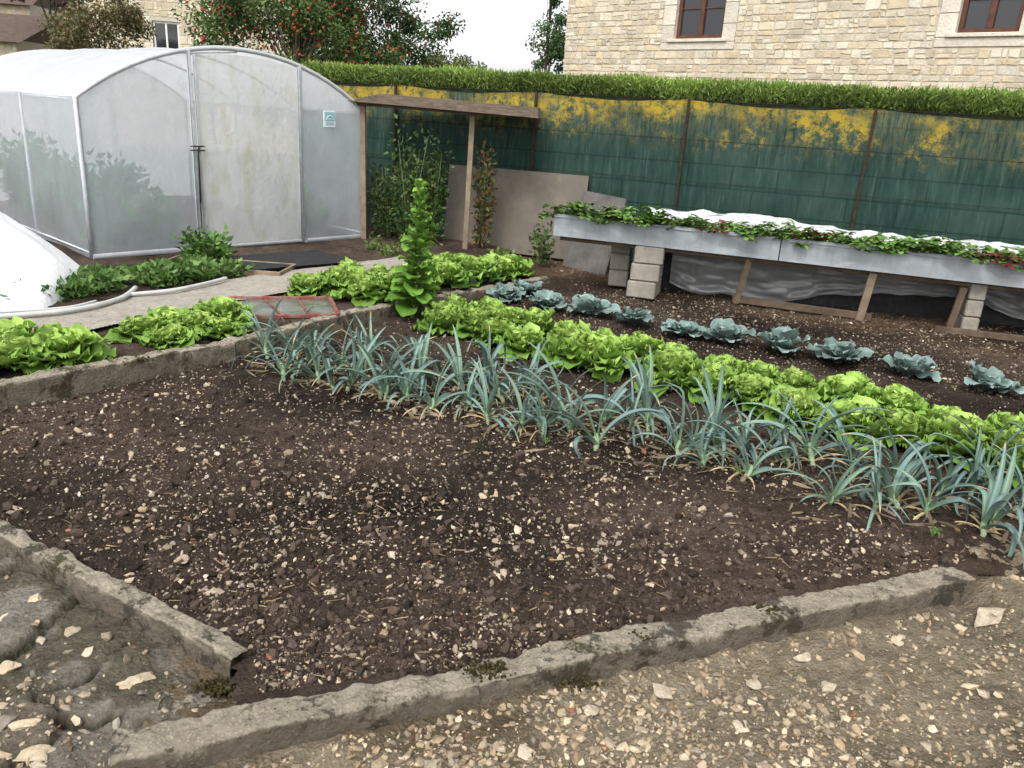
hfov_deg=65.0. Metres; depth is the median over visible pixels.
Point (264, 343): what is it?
leek
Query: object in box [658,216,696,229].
strawberry plant
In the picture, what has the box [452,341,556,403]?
leek
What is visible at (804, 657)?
stone
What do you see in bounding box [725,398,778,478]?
leek
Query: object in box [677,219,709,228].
strawberry plant
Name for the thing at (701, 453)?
leek
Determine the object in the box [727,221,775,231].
strawberry plant
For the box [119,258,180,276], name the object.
leafy root crop
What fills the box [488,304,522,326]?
lettuce
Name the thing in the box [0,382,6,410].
kerb stone
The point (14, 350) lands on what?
lettuce
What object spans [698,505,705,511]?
stone
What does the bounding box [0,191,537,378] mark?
yard soil
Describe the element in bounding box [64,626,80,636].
stone
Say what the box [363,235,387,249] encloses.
weed plant
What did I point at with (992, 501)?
leek
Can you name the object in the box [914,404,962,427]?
lettuce
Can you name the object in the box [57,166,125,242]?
greenhouse plant
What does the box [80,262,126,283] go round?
leafy root crop
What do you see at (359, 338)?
leek
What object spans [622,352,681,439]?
leek
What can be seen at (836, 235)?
strawberry plant
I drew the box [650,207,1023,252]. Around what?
plastic sheet
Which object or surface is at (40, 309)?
hose
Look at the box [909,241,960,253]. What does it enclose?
strawberry plant
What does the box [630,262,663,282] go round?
concrete block
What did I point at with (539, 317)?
lettuce
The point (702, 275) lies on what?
garden netting
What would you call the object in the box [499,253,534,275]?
lettuce
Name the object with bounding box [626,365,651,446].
leek
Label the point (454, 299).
lettuce
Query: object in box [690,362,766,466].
leek
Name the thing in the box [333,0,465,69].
apple tree
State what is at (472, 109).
wooden shelter
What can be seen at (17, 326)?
lettuce
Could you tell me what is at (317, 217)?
greenhouse plant
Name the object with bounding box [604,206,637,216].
strawberry plant
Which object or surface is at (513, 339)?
lettuce
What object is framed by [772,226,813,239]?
strawberry plant
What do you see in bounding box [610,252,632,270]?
concrete block
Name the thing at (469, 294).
kerb stone
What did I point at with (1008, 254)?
strawberry plant
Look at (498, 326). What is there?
lettuce
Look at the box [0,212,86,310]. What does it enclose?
fleece tunnel
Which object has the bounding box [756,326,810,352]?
cabbage
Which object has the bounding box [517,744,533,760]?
stone
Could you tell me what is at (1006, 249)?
strawberry plant
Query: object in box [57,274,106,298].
leafy root crop
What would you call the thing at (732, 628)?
kerb stone
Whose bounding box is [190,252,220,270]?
leafy root crop
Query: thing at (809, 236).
strawberry plant
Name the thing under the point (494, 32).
sky
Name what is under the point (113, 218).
greenhouse plant
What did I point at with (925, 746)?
stone
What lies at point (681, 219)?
strawberry plant
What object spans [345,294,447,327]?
kerb stone
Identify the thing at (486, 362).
leek
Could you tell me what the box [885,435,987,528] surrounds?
leek
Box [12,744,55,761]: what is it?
stone
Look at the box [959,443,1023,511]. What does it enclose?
leek
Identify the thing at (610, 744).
stone
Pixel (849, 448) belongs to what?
leek
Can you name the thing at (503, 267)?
lettuce
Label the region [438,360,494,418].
leek
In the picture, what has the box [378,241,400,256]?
weed plant
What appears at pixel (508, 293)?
cabbage
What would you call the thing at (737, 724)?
stone
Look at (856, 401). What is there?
lettuce
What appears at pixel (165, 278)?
leafy root crop
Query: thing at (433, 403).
leek
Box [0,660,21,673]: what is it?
stone
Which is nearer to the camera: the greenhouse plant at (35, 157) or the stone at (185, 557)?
the stone at (185, 557)
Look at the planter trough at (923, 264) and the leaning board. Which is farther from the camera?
the leaning board
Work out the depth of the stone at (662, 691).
2.57 m
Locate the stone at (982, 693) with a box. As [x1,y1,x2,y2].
[976,688,988,698]
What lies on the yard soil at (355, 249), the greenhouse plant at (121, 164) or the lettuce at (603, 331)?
the greenhouse plant at (121, 164)
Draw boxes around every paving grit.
[0,575,186,767]
[0,592,197,767]
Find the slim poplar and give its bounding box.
[524,0,566,75]
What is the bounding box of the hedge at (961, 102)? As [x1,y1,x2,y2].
[300,59,1023,192]
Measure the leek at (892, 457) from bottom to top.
0.433 m
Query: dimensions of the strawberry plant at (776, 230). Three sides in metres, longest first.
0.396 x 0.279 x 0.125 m
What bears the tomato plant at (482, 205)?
on the yard soil at (355, 249)
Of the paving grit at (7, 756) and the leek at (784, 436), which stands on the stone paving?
the paving grit at (7, 756)
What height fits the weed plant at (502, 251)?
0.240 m
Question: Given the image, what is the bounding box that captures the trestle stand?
[560,236,1023,342]
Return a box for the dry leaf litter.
[241,343,1023,561]
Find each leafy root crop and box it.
[40,274,76,301]
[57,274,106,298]
[65,269,119,296]
[71,264,114,294]
[77,266,131,292]
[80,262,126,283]
[101,264,128,283]
[118,259,174,287]
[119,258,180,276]
[130,260,159,283]
[146,262,189,286]
[148,261,201,284]
[163,252,194,266]
[165,256,216,275]
[172,258,216,280]
[178,254,230,281]
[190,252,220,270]
[211,256,254,278]
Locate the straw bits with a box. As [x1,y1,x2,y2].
[10,313,1021,689]
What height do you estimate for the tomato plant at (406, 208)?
1.616 m
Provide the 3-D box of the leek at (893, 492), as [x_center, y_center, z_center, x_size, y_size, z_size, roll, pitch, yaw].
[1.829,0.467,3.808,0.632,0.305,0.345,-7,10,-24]
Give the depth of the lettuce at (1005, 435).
4.16 m
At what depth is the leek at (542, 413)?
4.39 m
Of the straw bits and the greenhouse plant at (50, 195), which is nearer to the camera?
the straw bits
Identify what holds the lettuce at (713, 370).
on the bed soil at (244, 675)
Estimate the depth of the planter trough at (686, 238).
7.68 m
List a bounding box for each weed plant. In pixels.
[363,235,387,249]
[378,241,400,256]
[488,247,514,255]
[528,219,555,265]
[541,436,551,444]
[733,465,743,476]
[930,525,942,535]
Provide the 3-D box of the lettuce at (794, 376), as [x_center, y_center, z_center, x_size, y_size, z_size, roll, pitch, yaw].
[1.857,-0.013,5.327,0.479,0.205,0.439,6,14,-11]
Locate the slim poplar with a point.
(554, 47)
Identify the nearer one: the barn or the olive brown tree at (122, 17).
the olive brown tree at (122, 17)
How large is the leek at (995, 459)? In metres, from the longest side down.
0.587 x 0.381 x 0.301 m
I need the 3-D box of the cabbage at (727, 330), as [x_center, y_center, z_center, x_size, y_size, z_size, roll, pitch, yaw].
[1.758,-0.429,6.615,0.403,0.175,0.512,-17,23,-37]
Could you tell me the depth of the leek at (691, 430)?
4.33 m
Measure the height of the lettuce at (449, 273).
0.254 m
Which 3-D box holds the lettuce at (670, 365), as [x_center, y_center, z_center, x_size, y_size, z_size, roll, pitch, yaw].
[1.087,-0.083,5.281,0.541,0.292,0.528,8,19,14]
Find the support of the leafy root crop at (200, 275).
on the yard soil at (355, 249)
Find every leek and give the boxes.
[231,294,304,358]
[231,311,333,381]
[245,304,340,360]
[262,331,356,393]
[285,317,388,371]
[289,323,339,376]
[311,317,393,394]
[317,346,350,389]
[319,329,445,398]
[342,327,384,375]
[349,312,400,372]
[355,337,426,399]
[358,334,442,410]
[362,343,417,379]
[372,355,491,422]
[393,333,440,375]
[398,323,432,402]
[411,352,467,397]
[430,325,483,400]
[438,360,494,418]
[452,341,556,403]
[460,355,519,442]
[466,326,515,385]
[466,360,513,405]
[491,332,573,412]
[498,342,563,402]
[498,368,546,442]
[500,341,629,422]
[500,381,581,441]
[520,375,678,459]
[529,373,621,436]
[559,374,681,424]
[619,344,673,444]
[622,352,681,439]
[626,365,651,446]
[627,381,752,466]
[662,410,746,471]
[664,384,735,447]
[688,420,818,498]
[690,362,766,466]
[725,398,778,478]
[731,390,893,472]
[750,395,796,450]
[759,417,822,471]
[773,450,874,509]
[789,398,919,469]
[801,414,892,483]
[832,442,950,509]
[841,412,961,490]
[850,436,909,529]
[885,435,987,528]
[892,438,985,505]
[915,411,1023,481]
[930,425,1007,504]
[953,443,1023,568]
[955,445,1023,542]
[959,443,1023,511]
[1010,493,1023,518]
[1013,442,1023,522]
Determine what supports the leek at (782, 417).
on the bed soil at (244, 675)
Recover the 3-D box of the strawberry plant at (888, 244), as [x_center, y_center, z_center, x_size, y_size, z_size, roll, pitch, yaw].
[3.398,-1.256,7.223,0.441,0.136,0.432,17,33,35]
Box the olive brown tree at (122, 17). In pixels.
[37,0,156,49]
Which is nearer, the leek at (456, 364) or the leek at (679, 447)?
the leek at (679, 447)
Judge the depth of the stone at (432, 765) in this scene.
2.19 m
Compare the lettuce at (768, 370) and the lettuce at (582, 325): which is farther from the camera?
the lettuce at (582, 325)
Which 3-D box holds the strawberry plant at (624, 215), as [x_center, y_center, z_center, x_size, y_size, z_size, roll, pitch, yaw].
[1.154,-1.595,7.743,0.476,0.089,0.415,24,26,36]
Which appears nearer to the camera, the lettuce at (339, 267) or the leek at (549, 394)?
the leek at (549, 394)
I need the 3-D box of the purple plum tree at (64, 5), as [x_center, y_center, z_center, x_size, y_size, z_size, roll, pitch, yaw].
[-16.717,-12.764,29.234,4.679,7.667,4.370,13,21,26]
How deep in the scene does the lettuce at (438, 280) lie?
7.27 m
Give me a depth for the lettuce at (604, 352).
5.48 m
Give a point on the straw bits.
(438, 553)
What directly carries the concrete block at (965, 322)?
on the bed soil at (244, 675)
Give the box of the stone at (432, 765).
[427,759,441,767]
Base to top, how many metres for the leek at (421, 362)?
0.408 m
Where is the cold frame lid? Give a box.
[231,296,339,318]
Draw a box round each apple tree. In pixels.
[171,0,410,187]
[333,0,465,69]
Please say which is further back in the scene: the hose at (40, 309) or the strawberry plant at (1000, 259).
the strawberry plant at (1000, 259)
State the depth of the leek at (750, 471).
3.95 m
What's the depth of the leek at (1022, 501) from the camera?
3.70 m
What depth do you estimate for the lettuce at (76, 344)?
4.74 m
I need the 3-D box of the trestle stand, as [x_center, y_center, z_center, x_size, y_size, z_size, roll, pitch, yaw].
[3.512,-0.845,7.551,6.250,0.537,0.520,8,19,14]
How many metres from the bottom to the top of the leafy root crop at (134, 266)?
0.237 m
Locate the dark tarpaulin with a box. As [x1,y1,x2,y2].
[661,252,1023,327]
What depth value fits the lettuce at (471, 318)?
6.19 m
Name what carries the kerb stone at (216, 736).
on the ground at (192, 175)
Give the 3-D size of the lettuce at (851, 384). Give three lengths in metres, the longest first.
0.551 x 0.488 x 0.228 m
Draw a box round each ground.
[140,531,1023,767]
[190,149,609,294]
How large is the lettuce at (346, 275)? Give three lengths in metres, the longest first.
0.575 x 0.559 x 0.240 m
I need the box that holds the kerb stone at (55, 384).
[0,338,235,408]
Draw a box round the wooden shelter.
[348,93,540,248]
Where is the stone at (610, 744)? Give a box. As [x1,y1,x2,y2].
[604,737,615,747]
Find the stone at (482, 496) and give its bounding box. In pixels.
[479,493,486,498]
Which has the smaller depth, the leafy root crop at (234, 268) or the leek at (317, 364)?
the leek at (317, 364)
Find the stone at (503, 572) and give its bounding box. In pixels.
[494,569,506,579]
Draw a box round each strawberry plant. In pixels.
[538,203,580,218]
[562,209,597,214]
[565,200,610,224]
[573,203,622,220]
[592,206,632,224]
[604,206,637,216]
[611,213,652,225]
[617,213,661,226]
[635,205,673,224]
[637,211,678,225]
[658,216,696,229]
[669,216,700,226]
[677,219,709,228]
[688,213,726,229]
[695,219,728,233]
[720,220,768,242]
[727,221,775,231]
[743,221,780,236]
[754,224,787,239]
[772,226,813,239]
[781,219,821,248]
[786,228,832,242]
[804,231,855,244]
[825,229,871,248]
[833,235,883,246]
[858,235,875,251]
[864,235,915,254]
[869,232,925,252]
[891,235,942,253]
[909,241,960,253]
[933,235,988,265]
[941,241,998,256]
[974,251,1011,261]
[982,249,1023,268]
[985,249,1023,260]
[987,246,1023,271]
[1016,251,1023,261]
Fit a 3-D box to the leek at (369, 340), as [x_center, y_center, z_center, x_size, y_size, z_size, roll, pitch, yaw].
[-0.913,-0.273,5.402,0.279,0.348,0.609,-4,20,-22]
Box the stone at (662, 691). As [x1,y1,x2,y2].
[652,683,672,699]
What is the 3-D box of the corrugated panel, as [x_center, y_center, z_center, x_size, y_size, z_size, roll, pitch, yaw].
[0.943,-1.741,9.259,0.546,0.860,0.280,18,23,25]
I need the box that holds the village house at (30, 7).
[0,0,88,35]
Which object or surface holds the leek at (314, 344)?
on the bed soil at (244, 675)
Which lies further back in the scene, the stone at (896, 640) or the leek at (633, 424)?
the leek at (633, 424)
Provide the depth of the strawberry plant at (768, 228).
7.42 m
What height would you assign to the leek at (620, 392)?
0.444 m
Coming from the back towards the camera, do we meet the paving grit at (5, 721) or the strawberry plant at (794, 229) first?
the strawberry plant at (794, 229)
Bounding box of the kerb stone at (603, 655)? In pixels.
[472,621,686,704]
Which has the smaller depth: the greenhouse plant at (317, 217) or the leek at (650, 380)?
the leek at (650, 380)
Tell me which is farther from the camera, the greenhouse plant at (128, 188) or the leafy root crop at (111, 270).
the greenhouse plant at (128, 188)
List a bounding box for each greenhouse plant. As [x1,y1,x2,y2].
[0,126,38,215]
[9,131,63,222]
[33,147,73,231]
[43,146,105,238]
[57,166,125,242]
[82,183,145,251]
[94,151,149,234]
[103,151,151,197]
[131,185,183,248]
[304,186,330,236]
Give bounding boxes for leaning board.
[444,164,588,258]
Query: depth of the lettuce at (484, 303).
6.54 m
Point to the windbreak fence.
(906, 174)
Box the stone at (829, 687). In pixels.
[821,681,836,691]
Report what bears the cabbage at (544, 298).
on the bed soil at (244, 675)
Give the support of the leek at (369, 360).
on the bed soil at (244, 675)
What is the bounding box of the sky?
[84,0,567,74]
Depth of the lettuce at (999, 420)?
4.66 m
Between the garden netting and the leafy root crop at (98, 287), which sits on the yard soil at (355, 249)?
the leafy root crop at (98, 287)
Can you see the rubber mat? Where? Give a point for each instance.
(307, 258)
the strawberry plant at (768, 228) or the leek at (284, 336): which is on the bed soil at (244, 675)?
the leek at (284, 336)
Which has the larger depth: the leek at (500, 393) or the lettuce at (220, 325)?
the lettuce at (220, 325)
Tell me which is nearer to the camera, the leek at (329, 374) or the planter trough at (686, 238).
the leek at (329, 374)
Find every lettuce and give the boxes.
[0,316,38,337]
[0,333,57,370]
[17,322,115,374]
[103,313,173,345]
[140,322,199,349]
[145,305,191,324]
[173,309,225,337]
[191,296,254,327]
[194,317,253,339]
[287,271,329,295]
[316,257,362,290]
[322,265,375,298]
[330,272,390,306]
[366,264,387,273]
[367,265,424,298]
[384,178,439,318]
[413,300,474,337]
[423,253,451,285]
[424,267,442,293]
[428,293,467,306]
[432,261,472,287]
[436,252,455,262]
[447,253,468,266]
[449,306,490,337]
[457,296,502,317]
[458,255,503,286]
[474,317,516,347]
[484,257,521,282]
[485,251,505,278]
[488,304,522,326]
[492,322,545,361]
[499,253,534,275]
[512,306,554,334]
[531,325,595,371]
[544,319,592,337]
[554,332,638,383]
[589,327,622,339]
[618,330,665,364]
[634,347,707,396]
[654,342,691,356]
[676,360,740,403]
[704,353,748,368]
[722,372,775,418]
[733,360,784,379]
[750,383,827,431]
[773,365,817,390]
[808,371,880,404]
[809,395,885,450]
[853,406,941,450]
[864,383,930,412]
[894,409,1002,473]
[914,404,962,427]
[965,428,1023,487]
[984,411,1023,429]
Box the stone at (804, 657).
[793,651,811,661]
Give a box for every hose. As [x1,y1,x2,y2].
[0,285,137,318]
[0,300,96,313]
[131,277,227,295]
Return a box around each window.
[152,21,179,48]
[667,0,731,42]
[945,0,1023,37]
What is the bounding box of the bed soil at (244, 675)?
[0,253,1023,704]
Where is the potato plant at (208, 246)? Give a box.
[170,222,237,265]
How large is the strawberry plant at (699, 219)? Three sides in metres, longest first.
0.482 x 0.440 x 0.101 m
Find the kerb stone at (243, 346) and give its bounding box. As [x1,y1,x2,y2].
[227,310,351,360]
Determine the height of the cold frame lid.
0.040 m
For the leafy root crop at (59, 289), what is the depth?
6.12 m
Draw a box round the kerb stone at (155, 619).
[0,520,249,679]
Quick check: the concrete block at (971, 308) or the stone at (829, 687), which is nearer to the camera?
the stone at (829, 687)
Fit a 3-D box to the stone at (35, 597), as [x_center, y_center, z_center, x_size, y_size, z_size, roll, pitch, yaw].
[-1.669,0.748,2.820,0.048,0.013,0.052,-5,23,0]
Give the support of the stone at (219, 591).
on the bed soil at (244, 675)
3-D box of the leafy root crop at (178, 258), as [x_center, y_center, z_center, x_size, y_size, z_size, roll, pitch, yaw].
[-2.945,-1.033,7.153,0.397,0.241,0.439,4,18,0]
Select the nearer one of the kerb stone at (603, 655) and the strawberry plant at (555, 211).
the kerb stone at (603, 655)
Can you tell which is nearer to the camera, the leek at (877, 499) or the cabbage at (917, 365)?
the leek at (877, 499)
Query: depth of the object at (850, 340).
7.39 m
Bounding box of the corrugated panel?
[562,190,626,274]
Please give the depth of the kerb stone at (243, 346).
5.78 m
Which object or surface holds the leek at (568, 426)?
on the bed soil at (244, 675)
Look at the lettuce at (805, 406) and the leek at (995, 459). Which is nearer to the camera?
the leek at (995, 459)
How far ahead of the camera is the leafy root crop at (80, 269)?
6.45 m
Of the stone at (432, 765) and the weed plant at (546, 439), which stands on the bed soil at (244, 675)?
the weed plant at (546, 439)
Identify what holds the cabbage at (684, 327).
on the bed soil at (244, 675)
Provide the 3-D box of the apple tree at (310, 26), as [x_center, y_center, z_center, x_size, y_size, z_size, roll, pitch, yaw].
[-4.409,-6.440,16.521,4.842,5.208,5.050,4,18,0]
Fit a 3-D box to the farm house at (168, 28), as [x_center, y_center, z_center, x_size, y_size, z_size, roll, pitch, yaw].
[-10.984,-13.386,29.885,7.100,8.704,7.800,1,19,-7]
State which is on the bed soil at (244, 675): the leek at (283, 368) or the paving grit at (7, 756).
the leek at (283, 368)
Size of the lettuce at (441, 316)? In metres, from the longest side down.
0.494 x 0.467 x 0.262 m
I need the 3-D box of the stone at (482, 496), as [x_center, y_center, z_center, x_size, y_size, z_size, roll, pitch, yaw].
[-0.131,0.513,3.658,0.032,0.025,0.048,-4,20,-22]
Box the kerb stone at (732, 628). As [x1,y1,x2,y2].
[673,566,975,662]
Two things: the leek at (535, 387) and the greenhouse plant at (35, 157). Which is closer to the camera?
the leek at (535, 387)
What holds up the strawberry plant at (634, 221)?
in the planter trough at (686, 238)
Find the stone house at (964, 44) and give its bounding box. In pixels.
[563,0,1023,91]
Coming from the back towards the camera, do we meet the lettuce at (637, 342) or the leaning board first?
the leaning board
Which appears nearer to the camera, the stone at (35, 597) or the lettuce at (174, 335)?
the stone at (35, 597)
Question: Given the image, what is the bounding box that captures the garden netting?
[669,253,1023,319]
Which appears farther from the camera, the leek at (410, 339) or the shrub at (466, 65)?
the shrub at (466, 65)
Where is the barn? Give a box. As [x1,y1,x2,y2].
[0,13,90,55]
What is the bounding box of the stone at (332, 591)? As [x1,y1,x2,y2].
[323,589,335,594]
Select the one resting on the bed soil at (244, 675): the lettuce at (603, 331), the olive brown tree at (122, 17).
the lettuce at (603, 331)
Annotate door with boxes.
[190,54,303,246]
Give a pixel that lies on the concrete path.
(132, 306)
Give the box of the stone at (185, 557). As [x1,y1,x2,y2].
[173,554,189,563]
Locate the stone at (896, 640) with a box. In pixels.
[890,634,903,646]
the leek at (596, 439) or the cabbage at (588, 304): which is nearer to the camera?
the leek at (596, 439)
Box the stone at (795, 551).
[790,549,797,554]
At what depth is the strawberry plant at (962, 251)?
6.99 m
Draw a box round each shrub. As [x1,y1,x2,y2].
[407,52,486,69]
[455,59,480,68]
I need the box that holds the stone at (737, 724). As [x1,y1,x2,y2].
[733,720,748,732]
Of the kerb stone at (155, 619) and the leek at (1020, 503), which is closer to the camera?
the kerb stone at (155, 619)
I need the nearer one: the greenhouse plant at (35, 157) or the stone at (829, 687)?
the stone at (829, 687)
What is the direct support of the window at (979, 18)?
in the stone house at (964, 44)
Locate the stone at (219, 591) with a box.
[206,588,224,595]
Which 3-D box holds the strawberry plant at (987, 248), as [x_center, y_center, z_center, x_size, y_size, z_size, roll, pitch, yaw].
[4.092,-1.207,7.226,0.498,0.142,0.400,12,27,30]
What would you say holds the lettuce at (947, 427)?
on the bed soil at (244, 675)
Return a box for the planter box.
[165,255,296,275]
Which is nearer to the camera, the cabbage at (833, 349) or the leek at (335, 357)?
the leek at (335, 357)
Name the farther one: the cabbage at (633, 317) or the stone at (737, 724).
the cabbage at (633, 317)
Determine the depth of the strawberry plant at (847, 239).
7.29 m
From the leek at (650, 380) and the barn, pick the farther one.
the barn
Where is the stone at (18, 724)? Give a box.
[8,718,40,730]
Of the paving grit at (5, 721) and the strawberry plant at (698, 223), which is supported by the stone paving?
the paving grit at (5, 721)
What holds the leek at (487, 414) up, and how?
on the bed soil at (244, 675)
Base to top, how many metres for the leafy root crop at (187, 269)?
0.264 m
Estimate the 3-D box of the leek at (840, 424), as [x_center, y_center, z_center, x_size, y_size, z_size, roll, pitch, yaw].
[1.804,0.302,4.280,0.317,0.279,0.588,-23,39,-33]
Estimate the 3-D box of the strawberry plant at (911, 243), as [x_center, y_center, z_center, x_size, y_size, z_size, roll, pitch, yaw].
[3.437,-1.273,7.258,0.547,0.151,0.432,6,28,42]
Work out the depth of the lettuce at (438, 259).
7.80 m
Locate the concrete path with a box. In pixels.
[10,257,424,330]
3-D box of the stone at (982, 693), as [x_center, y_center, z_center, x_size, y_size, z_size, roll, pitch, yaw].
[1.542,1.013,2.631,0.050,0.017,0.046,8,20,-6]
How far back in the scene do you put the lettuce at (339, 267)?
7.13 m
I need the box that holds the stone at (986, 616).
[974,607,1004,626]
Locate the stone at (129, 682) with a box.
[116,672,155,688]
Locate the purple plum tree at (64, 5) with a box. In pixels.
[10,0,86,48]
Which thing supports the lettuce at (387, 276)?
on the yard soil at (355, 249)
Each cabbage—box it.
[466,269,500,287]
[486,282,526,302]
[512,279,543,294]
[525,289,566,308]
[567,294,619,315]
[613,306,654,324]
[660,318,701,336]
[699,318,755,343]
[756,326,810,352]
[807,336,874,362]
[878,351,940,381]
[964,360,1023,393]
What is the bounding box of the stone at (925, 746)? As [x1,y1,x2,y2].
[919,741,931,753]
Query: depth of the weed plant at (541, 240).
9.26 m
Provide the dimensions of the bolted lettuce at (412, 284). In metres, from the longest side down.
1.135 x 0.479 x 0.453 m
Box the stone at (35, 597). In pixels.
[28,593,41,601]
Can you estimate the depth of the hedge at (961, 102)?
9.02 m
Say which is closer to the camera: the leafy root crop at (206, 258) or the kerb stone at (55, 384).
the kerb stone at (55, 384)
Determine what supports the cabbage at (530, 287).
on the bed soil at (244, 675)
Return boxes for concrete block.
[608,267,630,286]
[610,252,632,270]
[611,246,632,253]
[626,278,661,299]
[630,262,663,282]
[634,245,664,264]
[954,311,979,329]
[959,284,987,300]
[960,297,983,317]
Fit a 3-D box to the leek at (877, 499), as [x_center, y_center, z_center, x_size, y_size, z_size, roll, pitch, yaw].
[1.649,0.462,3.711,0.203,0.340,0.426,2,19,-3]
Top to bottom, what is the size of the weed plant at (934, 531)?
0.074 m
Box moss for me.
[106,321,797,711]
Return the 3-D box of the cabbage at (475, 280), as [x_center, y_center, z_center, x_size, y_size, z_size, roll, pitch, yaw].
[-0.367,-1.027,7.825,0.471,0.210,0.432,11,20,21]
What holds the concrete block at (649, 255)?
on the concrete block at (646, 272)
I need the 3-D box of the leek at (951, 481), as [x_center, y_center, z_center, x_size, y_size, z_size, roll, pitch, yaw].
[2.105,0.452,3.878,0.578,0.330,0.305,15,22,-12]
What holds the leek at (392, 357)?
on the bed soil at (244, 675)
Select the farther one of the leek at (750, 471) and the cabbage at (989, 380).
the cabbage at (989, 380)
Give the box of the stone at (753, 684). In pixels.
[746,679,760,689]
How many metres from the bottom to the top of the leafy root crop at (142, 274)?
0.264 m
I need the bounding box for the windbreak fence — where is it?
[306,82,1023,262]
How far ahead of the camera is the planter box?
7.39 m
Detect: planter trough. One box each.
[553,208,780,260]
[778,238,1023,287]
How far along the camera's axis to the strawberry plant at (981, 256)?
7.01 m
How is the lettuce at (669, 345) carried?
on the bed soil at (244, 675)
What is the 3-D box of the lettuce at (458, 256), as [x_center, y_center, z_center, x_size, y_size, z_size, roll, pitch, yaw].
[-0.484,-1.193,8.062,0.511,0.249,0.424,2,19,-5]
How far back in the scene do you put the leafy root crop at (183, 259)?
7.06 m
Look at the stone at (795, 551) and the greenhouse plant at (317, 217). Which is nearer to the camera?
the stone at (795, 551)
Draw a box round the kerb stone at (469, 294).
[440,276,550,300]
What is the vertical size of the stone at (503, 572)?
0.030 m
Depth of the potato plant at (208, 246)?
7.64 m
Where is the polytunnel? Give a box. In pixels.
[0,45,366,259]
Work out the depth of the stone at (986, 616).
3.03 m
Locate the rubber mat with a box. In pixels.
[228,250,344,270]
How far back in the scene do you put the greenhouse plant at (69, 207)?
8.64 m
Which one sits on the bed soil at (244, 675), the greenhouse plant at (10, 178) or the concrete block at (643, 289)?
the concrete block at (643, 289)
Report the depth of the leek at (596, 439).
4.19 m
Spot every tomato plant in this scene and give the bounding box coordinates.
[359,152,404,237]
[385,109,439,243]
[406,135,454,245]
[470,138,498,247]
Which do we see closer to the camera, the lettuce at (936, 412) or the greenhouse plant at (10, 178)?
the lettuce at (936, 412)
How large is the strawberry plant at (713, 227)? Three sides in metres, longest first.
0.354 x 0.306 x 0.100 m
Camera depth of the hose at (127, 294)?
5.70 m
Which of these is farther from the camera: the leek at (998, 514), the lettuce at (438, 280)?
the lettuce at (438, 280)
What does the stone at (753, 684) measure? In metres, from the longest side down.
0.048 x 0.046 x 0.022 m
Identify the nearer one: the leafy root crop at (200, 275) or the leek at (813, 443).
the leek at (813, 443)
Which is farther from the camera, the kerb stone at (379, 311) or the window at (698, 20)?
the window at (698, 20)
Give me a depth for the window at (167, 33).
26.79 m
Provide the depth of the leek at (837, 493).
3.75 m
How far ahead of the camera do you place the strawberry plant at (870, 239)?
7.26 m
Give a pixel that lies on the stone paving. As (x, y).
(59, 611)
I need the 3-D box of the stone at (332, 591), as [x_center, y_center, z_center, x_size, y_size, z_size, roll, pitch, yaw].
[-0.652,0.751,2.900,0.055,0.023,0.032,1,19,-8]
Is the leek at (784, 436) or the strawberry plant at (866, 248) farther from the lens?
the strawberry plant at (866, 248)
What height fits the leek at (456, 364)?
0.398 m
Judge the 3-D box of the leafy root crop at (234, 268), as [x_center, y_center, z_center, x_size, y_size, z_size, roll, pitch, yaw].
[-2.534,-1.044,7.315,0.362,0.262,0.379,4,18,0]
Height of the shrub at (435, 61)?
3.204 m
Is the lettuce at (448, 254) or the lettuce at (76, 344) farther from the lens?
the lettuce at (448, 254)
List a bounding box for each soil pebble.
[0,292,1023,692]
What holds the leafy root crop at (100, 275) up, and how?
on the yard soil at (355, 249)
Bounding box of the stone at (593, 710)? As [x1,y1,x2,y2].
[582,704,599,715]
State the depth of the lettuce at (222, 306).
5.73 m
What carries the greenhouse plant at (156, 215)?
on the yard soil at (355, 249)
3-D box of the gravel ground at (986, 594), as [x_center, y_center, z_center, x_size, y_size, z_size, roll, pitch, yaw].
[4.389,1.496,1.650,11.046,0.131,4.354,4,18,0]
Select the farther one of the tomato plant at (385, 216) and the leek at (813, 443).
the tomato plant at (385, 216)
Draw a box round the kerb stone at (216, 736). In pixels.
[110,665,479,767]
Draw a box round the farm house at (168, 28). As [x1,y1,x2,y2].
[87,0,317,149]
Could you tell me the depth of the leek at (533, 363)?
5.07 m
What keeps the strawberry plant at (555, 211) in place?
on the planter trough at (686, 238)
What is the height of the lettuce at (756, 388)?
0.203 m
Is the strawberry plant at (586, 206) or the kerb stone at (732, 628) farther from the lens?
the strawberry plant at (586, 206)
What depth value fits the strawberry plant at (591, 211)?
7.81 m
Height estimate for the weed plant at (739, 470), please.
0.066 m
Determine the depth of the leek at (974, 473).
3.93 m
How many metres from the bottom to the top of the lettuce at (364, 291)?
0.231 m
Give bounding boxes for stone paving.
[0,555,210,767]
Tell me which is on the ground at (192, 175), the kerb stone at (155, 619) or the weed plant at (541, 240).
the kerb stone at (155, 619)
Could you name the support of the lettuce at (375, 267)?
on the yard soil at (355, 249)
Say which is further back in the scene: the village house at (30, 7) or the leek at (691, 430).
the village house at (30, 7)
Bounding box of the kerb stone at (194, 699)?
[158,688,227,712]

